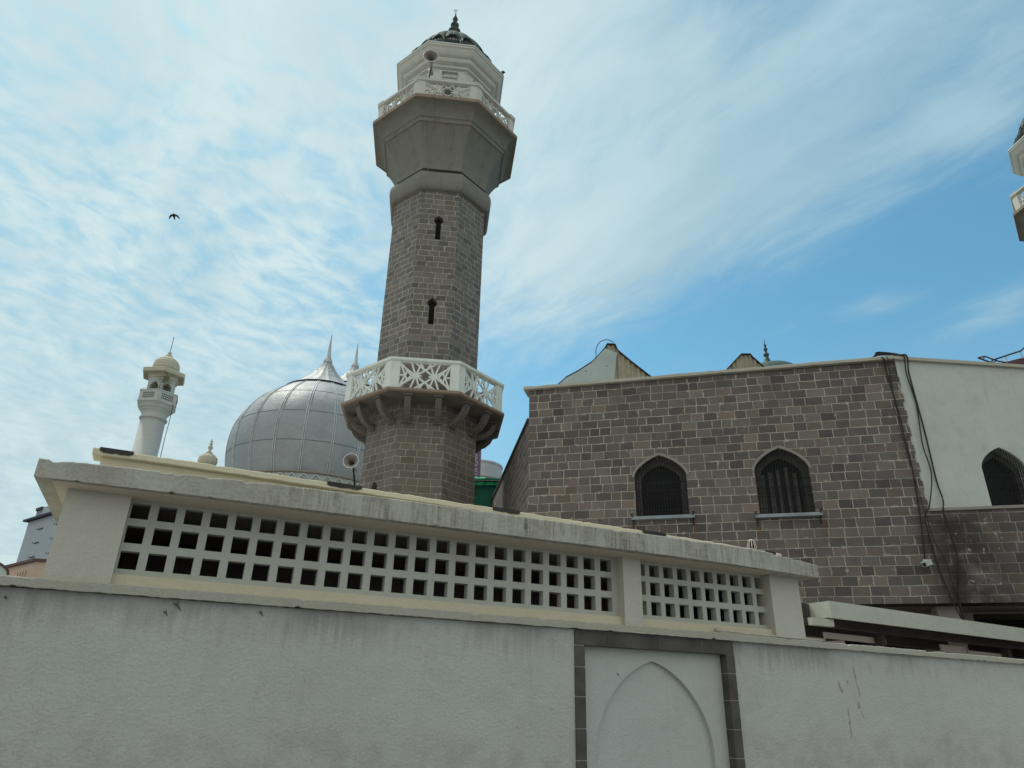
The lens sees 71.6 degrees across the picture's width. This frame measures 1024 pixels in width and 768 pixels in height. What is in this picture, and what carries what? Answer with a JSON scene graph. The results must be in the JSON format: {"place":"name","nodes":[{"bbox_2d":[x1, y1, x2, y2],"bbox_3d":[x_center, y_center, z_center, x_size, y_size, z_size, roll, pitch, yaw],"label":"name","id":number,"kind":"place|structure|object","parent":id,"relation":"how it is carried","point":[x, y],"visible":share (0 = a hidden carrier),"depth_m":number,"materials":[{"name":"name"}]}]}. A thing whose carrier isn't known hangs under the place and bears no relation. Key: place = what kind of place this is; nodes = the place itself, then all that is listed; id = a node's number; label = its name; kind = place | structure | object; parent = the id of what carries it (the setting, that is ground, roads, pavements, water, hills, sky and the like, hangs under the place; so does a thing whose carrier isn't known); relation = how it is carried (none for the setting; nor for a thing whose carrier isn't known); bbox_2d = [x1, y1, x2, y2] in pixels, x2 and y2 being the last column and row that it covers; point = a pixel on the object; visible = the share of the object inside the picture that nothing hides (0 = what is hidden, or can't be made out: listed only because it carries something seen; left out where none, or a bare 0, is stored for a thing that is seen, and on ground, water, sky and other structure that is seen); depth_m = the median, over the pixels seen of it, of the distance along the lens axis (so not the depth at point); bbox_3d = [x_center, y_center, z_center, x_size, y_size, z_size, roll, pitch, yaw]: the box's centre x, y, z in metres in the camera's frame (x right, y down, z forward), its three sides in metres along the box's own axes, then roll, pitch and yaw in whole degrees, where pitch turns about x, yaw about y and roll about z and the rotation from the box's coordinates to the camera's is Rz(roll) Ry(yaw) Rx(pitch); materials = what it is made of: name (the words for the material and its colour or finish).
{"place":"outdoors","nodes":[
{"label":"outdoors","id":0,"kind":"place"},
{"bbox_2d":[17,506,56,561],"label":"tower block","id":1,"kind":"structure","parent":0,"point":[39,534],"depth_m":58.05,"materials":[{"name":"paint"}]},
{"bbox_2d":[169,213,179,219],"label":"bird","id":2,"kind":"object","parent":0,"point":[173,215],"visible":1,"depth_m":52.81},
{"bbox_2d":[225,335,364,485],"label":"silver dome","id":3,"kind":"structure","parent":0,"point":[297,429],"depth_m":39.84,"materials":[{"name":"paint"}]},
{"bbox_2d":[343,453,358,484],"bbox_3d":[-4.260,2.483,18.896,0.416,1.116,0.751,1,-25,0],"label":"horn loudspeaker","id":4,"kind":"object","parent":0,"point":[351,460],"visible":0.99,"depth_m":18.82,"materials":[{"name":"grey metal"}]},
{"bbox_2d":[341,345,373,394],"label":"silver dome","id":5,"kind":"structure","parent":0,"point":[354,365],"depth_m":54.77,"materials":[{"name":"metal"}]},
{"bbox_2d":[0,0,1023,564],"label":"sky","id":6,"kind":"structure","parent":0,"point":[693,185],"materials":[{"name":"blue"}]},
{"bbox_2d":[977,347,1023,363],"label":"steel platform","id":7,"kind":"structure","parent":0,"point":[1019,361],"depth_m":45.05,"materials":[{"name":"grey metal"}]},
{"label":"courtyard","id":8,"kind":"structure","parent":0,"visible":0},
{"bbox_2d":[0,563,9,574],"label":"vaulted roof","id":9,"kind":"structure","parent":8,"relation":"on","point":[4,569],"depth_m":31.50,"materials":[{"name":"white metal"}]},
{"bbox_2d":[5,558,46,577],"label":"peach building","id":10,"kind":"structure","parent":8,"relation":"on","point":[32,568],"depth_m":34.55,"materials":[{"name":"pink paint"}]},
{"bbox_2d":[132,338,184,456],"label":"white minaret","id":11,"kind":"object","parent":8,"relation":"on","point":[155,404],"visible":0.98,"depth_m":47.78,"materials":[{"name":"paint"}]},
{"bbox_2d":[142,372,172,388],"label":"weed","id":12,"kind":"object","parent":11,"relation":"attached to","point":[165,380],"visible":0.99,"depth_m":48.42,"materials":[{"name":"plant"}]},
{"bbox_2d":[160,404,173,457],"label":"cable","id":13,"kind":"object","parent":11,"relation":"hanging from","point":[166,431],"visible":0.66,"depth_m":47.25,"materials":[{"name":"metal"}]},
{"bbox_2d":[197,439,217,465],"bbox_3d":[-13.525,8.056,29.169,1.100,12.360,1.100,1,-25,0],"label":"cream cupola","id":14,"kind":"object","parent":8,"relation":"on","point":[208,457],"visible":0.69,"depth_m":31.08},
{"bbox_2d":[34,447,818,639],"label":"screen block","id":15,"kind":"structure","parent":8,"relation":"on","point":[124,517],"depth_m":6.34,"materials":[{"name":"paint"}]},
{"bbox_2d":[747,539,756,549],"bbox_3d":[2.921,2.073,8.616,0.120,0.380,0.115,1,-25,0],"label":"vent cap","id":16,"kind":"object","parent":15,"relation":"on","point":[751,542],"visible":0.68,"depth_m":8.64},
{"bbox_2d":[341,10,516,504],"bbox_3d":[-2.573,-2.773,23.182,5.044,27.500,5.088,4,-25,-6],"label":"octagonal minaret","id":17,"kind":"object","parent":8,"relation":"on","point":[421,420],"visible":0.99,"depth_m":22.08,"materials":[{"name":"stone"}]},
{"bbox_2d":[423,50,438,77],"bbox_3d":[-2.717,-10.697,24.031,0.517,0.762,0.813,1,-25,0],"label":"horn loudspeaker","id":18,"kind":"object","parent":17,"relation":"on","point":[430,56],"visible":1,"depth_m":23.86,"materials":[{"name":"grey metal"}]},
{"bbox_2d":[475,392,483,477],"bbox_3d":[-1.476,6.542,26.741,0.300,13.600,0.096,1,-25,0],"label":"banner sign","id":19,"kind":"object","parent":8,"relation":"on","point":[477,463],"visible":0.27,"depth_m":28.26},
{"bbox_2d":[474,476,499,506],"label":"green shed","id":20,"kind":"structure","parent":8,"relation":"on","point":[485,488],"depth_m":24.64,"materials":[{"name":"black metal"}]},
{"bbox_2d":[480,459,502,477],"bbox_3d":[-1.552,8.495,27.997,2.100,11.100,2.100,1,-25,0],"label":"water tank","id":21,"kind":"object","parent":20,"relation":"on","point":[491,469],"visible":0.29,"depth_m":29.36,"materials":[{"name":"plastic"}]},
{"bbox_2d":[491,355,1023,658],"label":"mosque wing","id":22,"kind":"structure","parent":8,"relation":"on","point":[808,462],"depth_m":15.76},
{"bbox_2d":[558,343,650,383],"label":"roof gable","id":23,"kind":"structure","parent":22,"relation":"on","point":[611,361],"depth_m":21.10,"materials":[{"name":"white paint"}]},
{"bbox_2d":[630,453,694,527],"bbox_3d":[3.412,2.434,16.242,1.412,1.741,0.514,-5,-25,13],"label":"window","id":24,"kind":"structure","parent":22,"relation":"in","point":[661,491],"depth_m":16.35,"materials":[{"name":"paint"}]},
{"bbox_2d":[726,353,764,369],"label":"roof gable","id":25,"kind":"structure","parent":22,"relation":"on","point":[744,360],"depth_m":22.40,"materials":[{"name":"beige paint"}]},
{"bbox_2d":[752,445,822,525],"bbox_3d":[5.961,2.241,15.619,1.382,1.801,0.514,-5,-25,13],"label":"window","id":26,"kind":"structure","parent":22,"relation":"in","point":[783,485],"depth_m":15.71,"materials":[{"name":"paint"}]},
{"bbox_2d":[873,352,905,356],"bbox_3d":[8.549,-0.642,16.235,0.860,0.187,0.187,-3,-25,9],"label":"cable bundle","id":27,"kind":"object","parent":22,"relation":"on","point":[876,354],"visible":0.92,"depth_m":16.21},
{"bbox_2d":[881,357,925,558],"bbox_3d":[8.316,1.420,15.162,0.264,4.554,0.151,-16,-30,32],"label":"cable","id":28,"kind":"object","parent":22,"relation":"attached to","point":[909,457],"visible":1,"depth_m":15.07,"materials":[{"name":"black rubber"}]},
{"bbox_2d":[887,357,962,619],"bbox_3d":[8.512,2.010,14.826,0.391,5.907,0.207,-16,-30,32],"label":"cable","id":29,"kind":"object","parent":22,"relation":"attached to","point":[921,500],"visible":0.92,"depth_m":14.64,"materials":[{"name":"black rubber"}]},
{"bbox_2d":[920,559,932,566],"bbox_3d":[8.210,3.541,14.067,0.178,0.181,0.388,-18,-31,36],"label":"security camera","id":30,"kind":"object","parent":22,"relation":"attached to","point":[926,562],"visible":1,"depth_m":14.00,"materials":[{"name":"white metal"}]},
{"bbox_2d":[898,354,961,618],"bbox_3d":[8.651,1.921,14.860,0.427,5.709,0.128,2,-25,-2],"label":"cable","id":31,"kind":"object","parent":22,"relation":"attached to","point":[931,486],"visible":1,"depth_m":14.70,"materials":[{"name":"black rubber"}]},
{"bbox_2d":[897,354,964,619],"bbox_3d":[8.801,1.954,14.823,0.264,5.819,0.208,1,-25,0],"label":"cable","id":32,"kind":"object","parent":22,"relation":"attached to","point":[938,489],"visible":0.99,"depth_m":14.78,"materials":[{"name":"black rubber"}]},
{"bbox_2d":[982,448,1023,505],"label":"window","id":33,"kind":"structure","parent":22,"relation":"in","point":[1003,481],"depth_m":15.31,"materials":[{"name":"paint"}]},
{"bbox_2d":[761,340,792,366],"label":"green dome","id":34,"kind":"structure","parent":8,"relation":"on","point":[767,362],"depth_m":28.07,"materials":[{"name":"stone"}]},
{"bbox_2d":[801,601,1023,658],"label":"flat canopy","id":35,"kind":"object","parent":8,"relation":"on","point":[837,621],"visible":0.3,"depth_m":12.06,"materials":[{"name":"paint"}]},
{"bbox_2d":[1008,118,1023,241],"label":"octagonal minaret","id":36,"kind":"object","parent":8,"relation":"on","point":[1016,153],"visible":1,"depth_m":29.13,"materials":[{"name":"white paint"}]},
{"bbox_3d":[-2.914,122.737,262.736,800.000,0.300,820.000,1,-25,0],"label":"ground","id":37,"kind":"structure","parent":0,"visible":0},
{"bbox_2d":[0,575,1023,767],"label":"boundary wall","id":38,"kind":"structure","parent":37,"relation":"on","point":[98,675],"depth_m":5.90,"materials":[{"name":"paint"}]},
{"bbox_2d":[714,628,822,641],"bbox_3d":[2.745,2.663,7.535,1.490,0.047,0.038,12,-27,-22],"label":"water pipe","id":39,"kind":"object","parent":38,"relation":"on","point":[729,631],"visible":1,"depth_m":7.49,"materials":[{"name":"grey metal"}]}
]}

